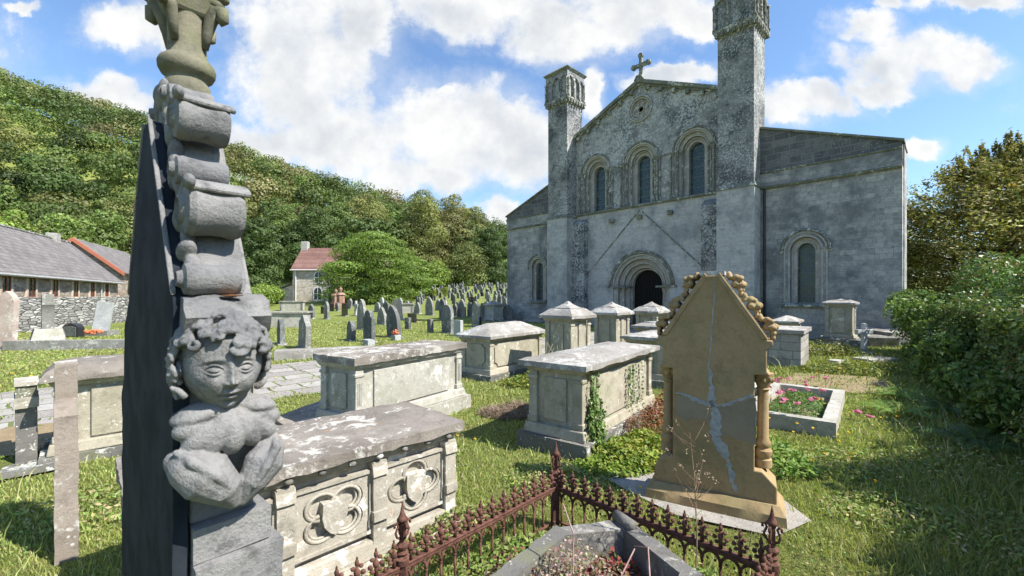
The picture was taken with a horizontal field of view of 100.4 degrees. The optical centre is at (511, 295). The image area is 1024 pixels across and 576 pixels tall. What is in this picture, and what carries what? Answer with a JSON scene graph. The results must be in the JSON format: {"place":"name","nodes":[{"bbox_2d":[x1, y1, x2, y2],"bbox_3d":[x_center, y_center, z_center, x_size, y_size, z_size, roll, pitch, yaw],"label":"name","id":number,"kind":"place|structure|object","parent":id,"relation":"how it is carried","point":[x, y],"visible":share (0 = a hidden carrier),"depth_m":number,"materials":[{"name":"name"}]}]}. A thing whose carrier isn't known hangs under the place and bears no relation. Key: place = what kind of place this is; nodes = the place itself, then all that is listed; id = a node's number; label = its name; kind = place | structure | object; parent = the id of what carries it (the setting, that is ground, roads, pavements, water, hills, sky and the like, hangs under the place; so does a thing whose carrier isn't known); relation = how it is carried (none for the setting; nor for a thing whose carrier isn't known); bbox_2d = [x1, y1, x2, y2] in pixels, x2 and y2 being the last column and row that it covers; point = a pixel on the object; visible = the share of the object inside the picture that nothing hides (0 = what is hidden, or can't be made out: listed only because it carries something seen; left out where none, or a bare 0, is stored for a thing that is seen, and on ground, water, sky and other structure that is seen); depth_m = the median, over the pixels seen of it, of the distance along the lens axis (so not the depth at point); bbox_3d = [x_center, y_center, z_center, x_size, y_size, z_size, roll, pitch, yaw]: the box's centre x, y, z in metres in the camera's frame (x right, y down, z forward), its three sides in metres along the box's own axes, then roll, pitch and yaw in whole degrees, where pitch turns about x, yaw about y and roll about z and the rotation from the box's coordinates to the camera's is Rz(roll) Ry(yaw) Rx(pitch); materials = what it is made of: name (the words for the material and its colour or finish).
{"place":"outdoors","nodes":[
{"label":"outdoors","id":0,"kind":"place"},
{"bbox_2d":[0,328,635,428],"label":"path","id":1,"kind":"structure","parent":0,"point":[286,375],"depth_m":7.84,"materials":[{"name":"stone"}]},
{"bbox_2d":[0,102,1023,575],"bbox_3d":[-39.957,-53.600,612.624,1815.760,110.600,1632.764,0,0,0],"label":"ground","id":2,"kind":"structure","parent":0,"point":[350,316],"depth_m":3.76,"materials":[{"name":"plant"}]},
{"bbox_2d":[0,291,19,349],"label":"headstone","id":3,"kind":"object","parent":2,"relation":"on","point":[9,310],"visible":0.65,"depth_m":13.19,"materials":[{"name":"stone"}]},
{"bbox_2d":[0,209,36,231],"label":"hillside tree","id":4,"kind":"object","parent":2,"relation":"on","point":[19,215],"visible":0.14,"depth_m":62.00,"materials":[{"name":"green plant"}]},
{"bbox_2d":[13,376,38,463],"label":"stone pillar","id":5,"kind":"structure","parent":2,"relation":"on","point":[26,400],"depth_m":4.35,"materials":[{"name":"stone"}]},
{"bbox_2d":[0,423,52,455],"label":"soil patch","id":6,"kind":"object","parent":2,"relation":"on","point":[7,436],"visible":0.12,"depth_m":5.07,"materials":[{"name":"soil"}]},
{"bbox_2d":[0,459,54,480],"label":"kerb slab","id":7,"kind":"structure","parent":2,"relation":"on","point":[8,472],"depth_m":4.04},
{"bbox_2d":[29,294,65,349],"bbox_3d":[-15.305,0.885,14.055,1.937,1.877,0.934,0,0,40],"label":"broken cross","id":8,"kind":"object","parent":2,"relation":"on","point":[47,330],"visible":0.58,"depth_m":13.88,"materials":[{"name":"grey stone"}]},
{"bbox_2d":[28,211,95,243],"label":"hillside tree","id":9,"kind":"object","parent":2,"relation":"on","point":[62,229],"visible":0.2,"depth_m":59.36,"materials":[{"name":"green plant"}]},
{"bbox_2d":[0,224,124,296],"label":"stone house","id":10,"kind":"structure","parent":2,"relation":"on","point":[33,264],"depth_m":26.66,"materials":[{"name":"grey stone"}]},
{"bbox_2d":[3,482,121,535],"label":"turf weeds","id":11,"kind":"object","parent":2,"relation":"on","point":[99,504],"visible":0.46,"depth_m":3.25,"materials":[{"name":"green plant"}]},
{"bbox_2d":[2,339,124,350],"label":"kerb","id":12,"kind":"structure","parent":2,"relation":"on","point":[36,345],"depth_m":13.30,"materials":[{"name":"stone"}]},
{"bbox_2d":[54,359,78,565],"bbox_3d":[-3.072,1.131,2.940,0.646,1.350,0.118,0,0,43],"label":"gravestone","id":13,"kind":"object","parent":2,"relation":"on","point":[66,507],"visible":0.94,"depth_m":2.73,"materials":[{"name":"grey stone"}]},
{"bbox_2d":[18,297,128,332],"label":"churchyard wall","id":14,"kind":"structure","parent":2,"relation":"on","point":[79,310],"depth_m":22.55,"materials":[{"name":"stone"}]},
{"bbox_2d":[66,237,129,296],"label":"gabled barn","id":15,"kind":"structure","parent":2,"relation":"on","point":[115,262],"depth_m":37.85,"materials":[{"name":"grey stone"}]},
{"bbox_2d":[68,208,129,253],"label":"hillside tree","id":16,"kind":"object","parent":2,"relation":"on","point":[105,237],"visible":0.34,"depth_m":65.43,"materials":[{"name":"green plant"}]},
{"bbox_2d":[92,301,113,329],"bbox_3d":[-17.652,1.110,18.362,0.844,1.759,0.280,0,0,-15],"label":"headstone","id":17,"kind":"object","parent":2,"relation":"on","point":[103,315],"visible":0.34,"depth_m":18.33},
{"bbox_2d":[95,191,135,254],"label":"hillside tree","id":18,"kind":"object","parent":2,"relation":"on","point":[129,215],"visible":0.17,"depth_m":72.55,"materials":[{"name":"green plant"}]},
{"bbox_2d":[38,354,254,464],"bbox_3d":[-4.189,1.270,5.133,1.985,1.178,0.893,0,0,-44],"label":"chest tomb","id":19,"kind":"object","parent":2,"relation":"on","point":[100,379],"visible":0.16,"depth_m":4.49,"materials":[{"name":"stone"}]},
{"bbox_2d":[121,0,283,575],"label":"cherub monument","id":20,"kind":"object","parent":2,"relation":"on","point":[202,457],"visible":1,"depth_m":0.97,"materials":[{"name":"stone"}]},
{"bbox_2d":[241,217,286,287],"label":"broadleaf tree","id":21,"kind":"object","parent":2,"relation":"on","point":[257,240],"visible":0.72,"depth_m":70.31,"materials":[{"name":"green plant"}]},
{"bbox_2d":[255,204,307,273],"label":"broadleaf tree","id":22,"kind":"object","parent":2,"relation":"on","point":[277,217],"visible":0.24,"depth_m":89.51,"materials":[{"name":"green plant"}]},
{"bbox_2d":[115,401,464,575],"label":"decorated chest tomb","id":23,"kind":"object","parent":2,"relation":"on","point":[338,489],"visible":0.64,"depth_m":2.69,"materials":[{"name":"stone"}]},
{"bbox_2d":[270,311,312,327],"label":"table tomb","id":24,"kind":"object","parent":2,"relation":"on","point":[291,318],"visible":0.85,"depth_m":22.64,"materials":[{"name":"grey stone"}]},
{"bbox_2d":[275,400,320,424],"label":"broken slab","id":25,"kind":"structure","parent":2,"relation":"on","point":[305,412],"depth_m":5.43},
{"bbox_2d":[295,315,310,347],"bbox_3d":[-6.632,1.302,13.626,0.310,1.390,1.078,0,0,-39],"label":"headstone","id":26,"kind":"object","parent":2,"relation":"on","point":[304,337],"visible":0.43,"depth_m":13.39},
{"bbox_2d":[280,206,344,281],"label":"broadleaf tree","id":27,"kind":"object","parent":2,"relation":"on","point":[314,224],"visible":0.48,"depth_m":86.10,"materials":[{"name":"green plant"}]},
{"bbox_2d":[274,345,373,360],"bbox_3d":[-5.100,1.575,11.751,2.511,0.269,0.512,0,0,-22],"label":"kerb stone","id":28,"kind":"object","parent":2,"relation":"on","point":[294,354],"visible":0.51,"depth_m":11.33,"materials":[{"name":"stone"}]},
{"bbox_2d":[279,241,392,301],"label":"cottage","id":29,"kind":"structure","parent":2,"relation":"on","point":[304,268],"depth_m":58.00,"materials":[{"name":"beige tile"}]},
{"bbox_2d":[317,202,355,246],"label":"broadleaf tree","id":30,"kind":"object","parent":2,"relation":"on","point":[337,217],"visible":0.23,"depth_m":96.05,"materials":[{"name":"green plant"}]},
{"bbox_2d":[341,192,394,244],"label":"broadleaf tree","id":31,"kind":"object","parent":2,"relation":"on","point":[373,212],"visible":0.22,"depth_m":97.67,"materials":[{"name":"green plant"}]},
{"bbox_2d":[361,310,377,342],"bbox_3d":[-5.189,1.244,15.495,0.663,1.417,0.310,0,0,38],"label":"headstone","id":32,"kind":"object","parent":2,"relation":"on","point":[368,325],"visible":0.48,"depth_m":15.39,"materials":[{"name":"stone"}]},
{"bbox_2d":[313,230,430,304],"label":"yew tree","id":33,"kind":"object","parent":2,"relation":"on","point":[357,261],"visible":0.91,"depth_m":51.39,"materials":[{"name":"green plant"}]},
{"bbox_2d":[308,340,470,419],"bbox_3d":[-1.559,1.278,5.851,0.894,1.162,2.091,0,0,33],"label":"chest tomb","id":34,"kind":"object","parent":2,"relation":"on","point":[425,373],"visible":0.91,"depth_m":5.41,"materials":[{"name":"grey stone"}]},
{"bbox_2d":[385,305,403,337],"bbox_3d":[-4.776,1.201,17.296,0.310,1.630,1.065,0,0,-44],"label":"headstone","id":35,"kind":"object","parent":2,"relation":"on","point":[393,322],"visible":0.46,"depth_m":17.24,"materials":[{"name":"stone"}]},
{"bbox_2d":[387,258,439,298],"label":"yew tree","id":36,"kind":"object","parent":2,"relation":"on","point":[423,288],"visible":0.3,"depth_m":58.92,"materials":[{"name":"green plant"}]},
{"bbox_2d":[395,189,449,273],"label":"broadleaf tree","id":37,"kind":"object","parent":2,"relation":"on","point":[422,213],"visible":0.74,"depth_m":95.99,"materials":[{"name":"green plant"}]},
{"bbox_2d":[381,503,499,566],"bbox_3d":[-0.453,1.615,2.998,0.284,0.166,1.008,0,0,45],"label":"leafy weed","id":38,"kind":"object","parent":2,"relation":"on","point":[472,508],"visible":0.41,"depth_m":2.99,"materials":[{"name":"green plant"}]},
{"bbox_2d":[427,259,453,286],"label":"broadleaf tree","id":39,"kind":"object","parent":2,"relation":"on","point":[439,272],"visible":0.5,"depth_m":90.44,"materials":[{"name":"green plant"}]},
{"bbox_2d":[440,305,453,333],"bbox_3d":[-2.883,1.184,19.089,0.310,1.542,0.877,0,0,-42],"label":"headstone","id":40,"kind":"object","parent":2,"relation":"on","point":[447,319],"visible":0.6,"depth_m":18.95,"materials":[{"name":"stone"}]},
{"bbox_2d":[425,193,480,273],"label":"broadleaf tree","id":41,"kind":"object","parent":2,"relation":"on","point":[453,216],"visible":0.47,"depth_m":101.75,"materials":[{"name":"green plant"}]},
{"bbox_2d":[442,241,490,285],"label":"broadleaf tree","id":42,"kind":"object","parent":2,"relation":"on","point":[472,255],"visible":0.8,"depth_m":92.55,"materials":[{"name":"green plant"}]},
{"bbox_2d":[456,206,496,278],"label":"broadleaf tree","id":43,"kind":"object","parent":2,"relation":"on","point":[478,215],"visible":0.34,"depth_m":105.97,"materials":[{"name":"green plant"}]},
{"bbox_2d":[0,67,965,268],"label":"wood","id":44,"kind":"object","parent":2,"relation":"on","point":[301,188],"visible":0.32,"depth_m":117.51,"materials":[{"name":"green plant"}]},
{"bbox_2d":[467,227,506,283],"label":"broadleaf tree","id":45,"kind":"object","parent":2,"relation":"on","point":[493,248],"visible":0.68,"depth_m":97.98,"materials":[{"name":"green plant"}]},
{"bbox_2d":[483,301,504,321],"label":"pedestal tomb","id":46,"kind":"object","parent":2,"relation":"on","point":[493,311],"visible":0.93,"depth_m":27.64,"materials":[{"name":"grey stone"}]},
{"bbox_2d":[449,530,548,575],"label":"leafy weed","id":47,"kind":"object","parent":2,"relation":"on","point":[475,557],"visible":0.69,"depth_m":2.68,"materials":[{"name":"green plant"}]},
{"bbox_2d":[454,321,544,382],"bbox_3d":[-0.190,1.219,9.420,1.016,1.281,2.080,0,0,37],"label":"hipped tomb","id":48,"kind":"object","parent":2,"relation":"on","point":[494,351],"visible":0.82,"depth_m":8.80,"materials":[{"name":"stone"}]},
{"bbox_2d":[476,398,528,420],"bbox_3d":[0.017,1.620,6.107,1.123,0.285,0.737,0,0,0],"label":"twig heap","id":49,"kind":"object","parent":2,"relation":"on","point":[521,409],"visible":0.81,"depth_m":5.97,"materials":[{"name":"brown plant"}]},
{"bbox_2d":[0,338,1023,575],"bbox_3d":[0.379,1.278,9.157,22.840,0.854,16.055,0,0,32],"label":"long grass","id":50,"kind":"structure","parent":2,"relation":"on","point":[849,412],"depth_m":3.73,"materials":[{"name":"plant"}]},
{"bbox_2d":[0,347,1023,575],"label":"clover","id":51,"kind":"object","parent":2,"relation":"on","point":[793,545],"visible":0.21,"depth_m":3.71,"materials":[{"name":"green plant"}]},
{"bbox_2d":[500,462,609,496],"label":"turf weeds","id":52,"kind":"object","parent":2,"relation":"on","point":[549,464],"visible":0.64,"depth_m":3.90,"materials":[{"name":"green plant"}]},
{"bbox_2d":[334,443,782,575],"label":"grave railing","id":53,"kind":"object","parent":2,"relation":"on","point":[403,561],"visible":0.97,"depth_m":2.50,"materials":[{"name":"metal"}]},
{"bbox_2d":[539,301,596,353],"bbox_3d":[1.139,0.985,8.720,0.868,1.746,0.866,0,0,45],"label":"pedestal tomb","id":54,"kind":"object","parent":2,"relation":"on","point":[563,321],"visible":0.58,"depth_m":8.49,"materials":[{"name":"stone"}]},
{"bbox_2d":[517,341,660,459],"bbox_3d":[1.101,1.259,5.500,0.897,1.203,2.333,0,0,37],"label":"chest tomb","id":55,"kind":"object","parent":2,"relation":"on","point":[559,393],"visible":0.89,"depth_m":4.78,"materials":[{"name":"stone"}]},
{"bbox_2d":[585,362,644,452],"bbox_3d":[1.316,1.270,5.036,0.202,1.004,1.758,0,0,37],"label":"climbing ivy","id":56,"kind":"object","parent":55,"relation":"attached to","point":[596,428],"visible":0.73,"depth_m":4.56,"materials":[{"name":"green plant"}]},
{"bbox_2d":[490,510,702,575],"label":"sunken grave","id":57,"kind":"object","parent":2,"relation":"on","point":[623,533],"visible":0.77,"depth_m":2.40,"materials":[{"name":"stone"}]},
{"bbox_2d":[483,536,635,575],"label":"sedum plant","id":58,"kind":"object","parent":57,"relation":"in","point":[579,562],"visible":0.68,"depth_m":2.23,"materials":[{"name":"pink plant"}]},
{"bbox_2d":[584,546,641,575],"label":"red bramble","id":59,"kind":"object","parent":57,"relation":"in","point":[614,561],"visible":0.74,"depth_m":2.35,"materials":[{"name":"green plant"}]},
{"bbox_2d":[591,302,633,343],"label":"pedestal tomb","id":60,"kind":"object","parent":2,"relation":"on","point":[611,321],"visible":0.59,"depth_m":10.97,"materials":[{"name":"stone"}]},
{"bbox_2d":[570,449,654,478],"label":"yellow green plant","id":61,"kind":"object","parent":2,"relation":"on","point":[587,462],"visible":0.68,"depth_m":4.07,"materials":[{"name":"green plant"}]},
{"bbox_2d":[591,427,664,471],"bbox_3d":[1.350,1.562,4.447,1.138,0.303,0.865,0,0,0],"label":"yellow green plant","id":62,"kind":"object","parent":2,"relation":"on","point":[648,456],"visible":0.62,"depth_m":4.32,"materials":[{"name":"green plant"}]},
{"bbox_2d":[620,330,663,388],"bbox_3d":[2.950,1.284,8.650,0.933,1.154,1.728,0,0,37],"label":"chest tomb","id":63,"kind":"object","parent":2,"relation":"on","point":[649,337],"visible":0.36,"depth_m":7.95,"materials":[{"name":"stone"}]},
{"bbox_2d":[624,395,663,435],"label":"red leaved plant","id":64,"kind":"object","parent":2,"relation":"on","point":[644,419],"visible":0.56,"depth_m":5.09,"materials":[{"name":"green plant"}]},
{"bbox_2d":[632,302,670,323],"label":"pedestal tomb","id":65,"kind":"object","parent":2,"relation":"on","point":[650,311],"visible":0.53,"depth_m":12.48,"materials":[{"name":"stone"}]},
{"bbox_2d":[665,408,718,569],"bbox_3d":[0.993,1.152,2.332,0.280,1.096,0.177,0,0,0],"label":"dry stalk","id":66,"kind":"object","parent":2,"relation":"on","point":[697,483],"visible":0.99,"depth_m":2.33,"materials":[{"name":"brown plant"}]},
{"bbox_2d":[505,0,907,338],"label":"church","id":67,"kind":"structure","parent":2,"relation":"on","point":[655,191],"depth_m":19.11,"materials":[{"name":"grey stone"}]},
{"bbox_2d":[527,254,546,302],"bbox_3d":[1.750,-1.110,27.168,0.640,3.100,1.780,0,0,-44],"label":"window","id":68,"kind":"structure","parent":67,"relation":"in","point":[539,266],"depth_m":27.40,"materials":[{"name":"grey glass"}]},
{"bbox_2d":[578,153,613,213],"bbox_3d":[4.890,-6.335,24.083,0.820,3.230,2.360,0,0,-44],"label":"window","id":69,"kind":"structure","parent":67,"relation":"in","point":[597,174],"depth_m":24.39,"materials":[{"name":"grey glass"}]},
{"bbox_2d":[628,94,651,122],"bbox_3d":[6.731,-9.601,22.066,0.580,1.379,1.379,0,0,-44],"label":"rose window","id":70,"kind":"structure","parent":67,"relation":"in","point":[646,105],"depth_m":21.98,"materials":[{"name":"grey stone"}]},
{"bbox_2d":[619,140,661,206],"bbox_3d":[6.788,-6.335,22.121,0.820,3.230,2.360,0,0,-44],"label":"window","id":71,"kind":"structure","parent":67,"relation":"in","point":[640,162],"depth_m":22.42,"materials":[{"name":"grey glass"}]},
{"bbox_2d":[607,250,676,326],"bbox_3d":[6.982,-0.325,22.310,1.280,4.050,3.900,0,0,-44],"label":"doorway","id":72,"kind":"structure","parent":67,"relation":"in","point":[623,276],"depth_m":22.59,"materials":[{"name":"stone"}]},
{"bbox_2d":[634,270,662,323],"bbox_3d":[7.288,0.125,22.604,0.110,3.150,1.900,0,0,-44],"label":"door","id":73,"kind":"structure","parent":67,"relation":"in","point":[646,292],"depth_m":22.64,"materials":[{"name":"brown wood"}]},
{"bbox_2d":[669,125,717,197],"bbox_3d":[8.687,-6.335,20.160,0.820,3.230,2.360,0,0,-44],"label":"window","id":74,"kind":"structure","parent":67,"relation":"in","point":[693,151],"depth_m":20.43,"materials":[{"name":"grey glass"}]},
{"bbox_2d":[779,228,832,306],"bbox_3d":[11.668,-1.110,16.923,0.640,3.100,1.780,0,0,-44],"label":"window","id":75,"kind":"structure","parent":67,"relation":"in","point":[807,252],"depth_m":17.05,"materials":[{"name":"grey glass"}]},
{"bbox_2d":[603,467,810,535],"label":"concrete slab","id":76,"kind":"structure","parent":2,"relation":"on","point":[797,519],"depth_m":3.29,"materials":[{"name":"concrete"}]},
{"bbox_2d":[645,271,786,528],"bbox_3d":[1.645,0.794,3.490,1.013,1.978,0.424,0,0,30],"label":"cracked headstone","id":77,"kind":"object","parent":2,"relation":"on","point":[715,341],"visible":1,"depth_m":3.36,"materials":[{"name":"stone"}]},
{"bbox_2d":[762,325,811,367],"bbox_3d":[6.950,1.326,10.752,0.855,1.049,1.728,0,0,40],"label":"block tomb","id":78,"kind":"object","parent":2,"relation":"on","point":[789,345],"visible":0.71,"depth_m":10.14,"materials":[{"name":"stone"}]},
{"bbox_2d":[755,434,822,481],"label":"leafy weed","id":79,"kind":"object","parent":2,"relation":"on","point":[797,463],"visible":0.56,"depth_m":4.05,"materials":[{"name":"green plant"}]},
{"bbox_2d":[755,382,844,438],"bbox_3d":[4.191,1.655,6.251,1.008,0.298,2.311,0,0,40],"label":"kerbed grave","id":80,"kind":"object","parent":2,"relation":"on","point":[827,424],"visible":0.51,"depth_m":5.46,"materials":[{"name":"grey stone"}]},
{"bbox_2d":[769,390,827,417],"bbox_3d":[4.194,1.556,6.250,0.761,0.291,1.918,0,0,40],"label":"flower bed","id":81,"kind":"object","parent":80,"relation":"in","point":[788,405],"visible":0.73,"depth_m":6.05,"materials":[{"name":"green plant"}]},
{"bbox_2d":[780,372,892,392],"bbox_3d":[6.302,1.688,8.408,1.866,0.001,2.149,0,0,35],"label":"soil patch","id":82,"kind":"object","parent":2,"relation":"on","point":[797,376],"visible":0.48,"depth_m":8.29,"materials":[{"name":"soil"}]},
{"bbox_2d":[814,299,860,347],"bbox_3d":[11.200,0.984,14.548,1.266,1.750,1.264,0,0,-44],"label":"pedestal tomb","id":83,"kind":"object","parent":2,"relation":"on","point":[840,321],"visible":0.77,"depth_m":14.26,"materials":[{"name":"stone"}]},
{"bbox_2d":[809,339,873,356],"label":"leafy weed","id":84,"kind":"object","parent":2,"relation":"on","point":[827,347],"visible":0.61,"depth_m":11.92,"materials":[{"name":"green plant"}]},
{"bbox_2d":[779,445,908,479],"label":"turf weeds","id":85,"kind":"object","parent":2,"relation":"on","point":[856,460],"visible":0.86,"depth_m":4.20,"materials":[{"name":"green plant"}]},
{"bbox_2d":[791,359,927,376],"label":"leafy weed","id":86,"kind":"object","parent":2,"relation":"on","point":[869,366],"visible":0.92,"depth_m":9.28,"materials":[{"name":"green plant"}]},
{"bbox_2d":[850,323,879,356],"bbox_3d":[9.780,1.285,11.850,0.600,1.030,0.440,0,0,-12],"label":"stone cross","id":87,"kind":"object","parent":2,"relation":"on","point":[864,332],"visible":0.66,"depth_m":11.80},
{"bbox_2d":[860,335,898,346],"bbox_3d":[12.196,1.527,14.184,0.820,0.367,0.618,0,5,15],"label":"mossy stone","id":88,"kind":"object","parent":2,"relation":"on","point":[882,340],"visible":0.69,"depth_m":13.93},
{"bbox_2d":[816,490,966,537],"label":"turf weeds","id":89,"kind":"object","parent":2,"relation":"on","point":[874,496],"visible":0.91,"depth_m":3.25,"materials":[{"name":"green plant"}]},
{"bbox_2d":[855,399,936,417],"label":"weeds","id":90,"kind":"object","parent":2,"relation":"on","point":[890,405],"visible":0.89,"depth_m":6.03,"materials":[{"name":"green plant"}]},
{"bbox_2d":[881,295,948,352],"bbox_3d":[11.122,0.893,11.374,1.836,1.841,1.725,0,0,-28],"label":"hedge shrub","id":91,"kind":"object","parent":2,"relation":"on","point":[911,311],"visible":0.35,"depth_m":11.41,"materials":[{"name":"green plant"}]},
{"bbox_2d":[885,288,964,345],"bbox_3d":[12.027,0.793,12.391,1.814,2.048,1.722,0,0,0],"label":"hedge shrub","id":92,"kind":"object","parent":2,"relation":"on","point":[921,295],"visible":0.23,"depth_m":12.38,"materials":[{"name":"green plant"}]},
{"bbox_2d":[900,314,958,367],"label":"hedge shrub","id":93,"kind":"object","parent":2,"relation":"on","point":[921,329],"visible":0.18,"depth_m":9.53,"materials":[{"name":"green plant"}]},
{"bbox_2d":[902,398,964,415],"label":"fern","id":94,"kind":"object","parent":2,"relation":"on","point":[936,404],"visible":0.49,"depth_m":6.20,"materials":[{"name":"green plant"}]},
{"bbox_2d":[907,330,983,382],"bbox_3d":[8.122,1.214,7.826,1.289,1.201,1.292,0,0,24],"label":"hedge shrub","id":95,"kind":"object","parent":2,"relation":"on","point":[953,348],"visible":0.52,"depth_m":7.67,"materials":[{"name":"green plant"}]},
{"bbox_2d":[897,443,1023,486],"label":"turf weeds","id":96,"kind":"object","parent":2,"relation":"on","point":[1000,467],"visible":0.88,"depth_m":4.20,"materials":[{"name":"green plant"}]},
{"bbox_2d":[907,127,1023,298],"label":"tree","id":97,"kind":"object","parent":2,"relation":"on","point":[979,197],"visible":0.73,"depth_m":19.89,"materials":[{"name":"green plant"}]},
{"bbox_2d":[907,423,1023,452],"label":"weeds","id":98,"kind":"object","parent":2,"relation":"on","point":[978,442],"visible":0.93,"depth_m":4.80,"materials":[{"name":"green plant"}]},
{"bbox_2d":[909,289,1023,451],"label":"hedge","id":99,"kind":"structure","parent":2,"relation":"on","point":[996,327],"depth_m":6.28,"materials":[{"name":"green plant"}]},
{"bbox_2d":[927,358,1011,403],"bbox_3d":[6.951,1.337,6.206,1.243,0.950,1.254,0,0,0],"label":"hedge shrub","id":100,"kind":"object","parent":2,"relation":"on","point":[954,379],"visible":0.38,"depth_m":6.24,"materials":[{"name":"green plant"}]},
{"bbox_2d":[916,504,1023,571],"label":"turf weeds","id":101,"kind":"object","parent":2,"relation":"on","point":[984,536],"visible":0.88,"depth_m":2.99,"materials":[{"name":"green plant"}]},
{"bbox_2d":[938,250,1023,307],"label":"glossy shrub","id":102,"kind":"object","parent":2,"relation":"on","point":[976,283],"visible":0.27,"depth_m":11.50,"materials":[{"name":"green plant"}]},
{"bbox_2d":[955,373,1023,441],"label":"hedge shrub","id":103,"kind":"object","parent":2,"relation":"on","point":[989,404],"visible":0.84,"depth_m":4.96,"materials":[{"name":"green plant"}]},
{"bbox_2d":[984,255,1023,308],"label":"glossy shrub","id":104,"kind":"object","parent":2,"relation":"on","point":[1016,275],"visible":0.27,"depth_m":9.60,"materials":[{"name":"green plant"}]},
{"bbox_2d":[0,0,1023,276],"label":"sky","id":105,"kind":"structure","parent":0,"point":[446,98],"materials":[{"name":"blue"}]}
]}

